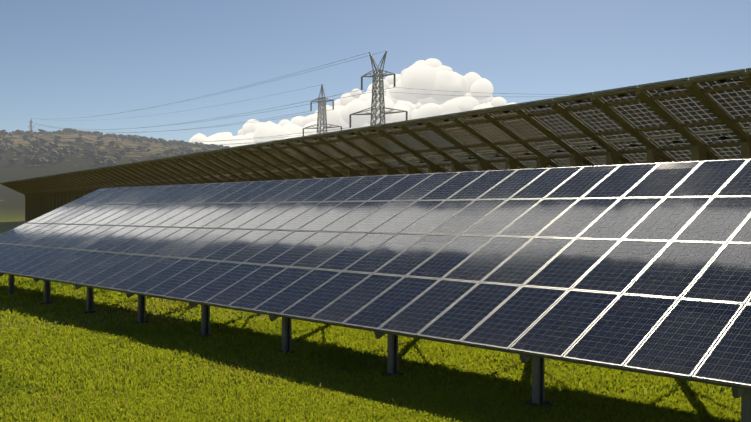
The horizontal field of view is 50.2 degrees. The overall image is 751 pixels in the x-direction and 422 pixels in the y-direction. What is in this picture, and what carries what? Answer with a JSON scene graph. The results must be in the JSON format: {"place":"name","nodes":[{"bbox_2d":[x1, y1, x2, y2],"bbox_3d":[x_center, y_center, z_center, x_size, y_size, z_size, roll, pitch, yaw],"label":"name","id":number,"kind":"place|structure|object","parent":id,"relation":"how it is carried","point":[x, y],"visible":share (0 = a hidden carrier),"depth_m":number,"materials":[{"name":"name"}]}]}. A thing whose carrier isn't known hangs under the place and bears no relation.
{"place":"outdoors","nodes":[
{"label":"outdoors","id":0,"kind":"place"},
{"bbox_2d":[189,58,516,146],"bbox_3d":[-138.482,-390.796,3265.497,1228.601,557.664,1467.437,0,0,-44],"label":"cloud","id":1,"kind":"structure","parent":0,"point":[431,76],"depth_m":3038.73,"materials":[{"name":"white"}]},
{"bbox_2d":[0,133,739,421],"bbox_3d":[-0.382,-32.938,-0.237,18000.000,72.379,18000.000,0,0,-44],"label":"ground","id":2,"kind":"structure","parent":0,"point":[12,208],"depth_m":288.18,"materials":[{"name":"green plant"}]},
{"bbox_2d":[0,128,229,166],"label":"hill trees","id":3,"kind":"object","parent":2,"relation":"on","point":[64,152],"visible":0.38,"depth_m":515.84,"materials":[{"name":"green plant"}]},
{"bbox_2d":[303,84,341,135],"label":"pylon","id":4,"kind":"object","parent":2,"relation":"on","point":[320,108],"visible":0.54,"depth_m":335.61,"materials":[{"name":"silver metal"}]},
{"bbox_2d":[0,71,750,220],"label":"solar panel array","id":5,"kind":"object","parent":2,"relation":"on","point":[38,205],"visible":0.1,"depth_m":54.47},
{"bbox_2d":[1,68,750,193],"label":"solar panel row","id":6,"kind":"object","parent":5,"relation":"on","point":[734,104],"visible":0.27,"depth_m":48.22,"materials":[{"name":"glass"}]},
{"bbox_2d":[0,273,750,421],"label":"support frame","id":7,"kind":"object","parent":2,"relation":"on","point":[538,380],"visible":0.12,"depth_m":15.70,"materials":[{"name":"grey metal"}]},
{"bbox_2d":[0,159,750,387],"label":"solar panels","id":8,"kind":"object","parent":7,"relation":"on","point":[646,267],"visible":1,"depth_m":17.77,"materials":[{"name":"blue glass"}]},
{"bbox_2d":[349,51,407,127],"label":"pylon","id":9,"kind":"object","parent":2,"relation":"on","point":[380,75],"visible":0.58,"depth_m":244.06,"materials":[{"name":"silver metal"}]},
{"bbox_2d":[29,51,507,145],"bbox_3d":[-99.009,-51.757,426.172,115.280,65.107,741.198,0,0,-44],"label":"power lines","id":10,"kind":"object","parent":9,"relation":"on","point":[237,114],"visible":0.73,"depth_m":364.22,"materials":[{"name":"grey metal"}]},
{"bbox_2d":[0,274,740,421],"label":"grass","id":11,"kind":"structure","parent":0,"point":[303,400],"depth_m":15.39,"materials":[{"name":"green plant"}]},
{"bbox_2d":[0,0,750,141],"label":"sky","id":12,"kind":"structure","parent":0,"point":[60,60],"materials":[{"name":"blue"}]}
]}

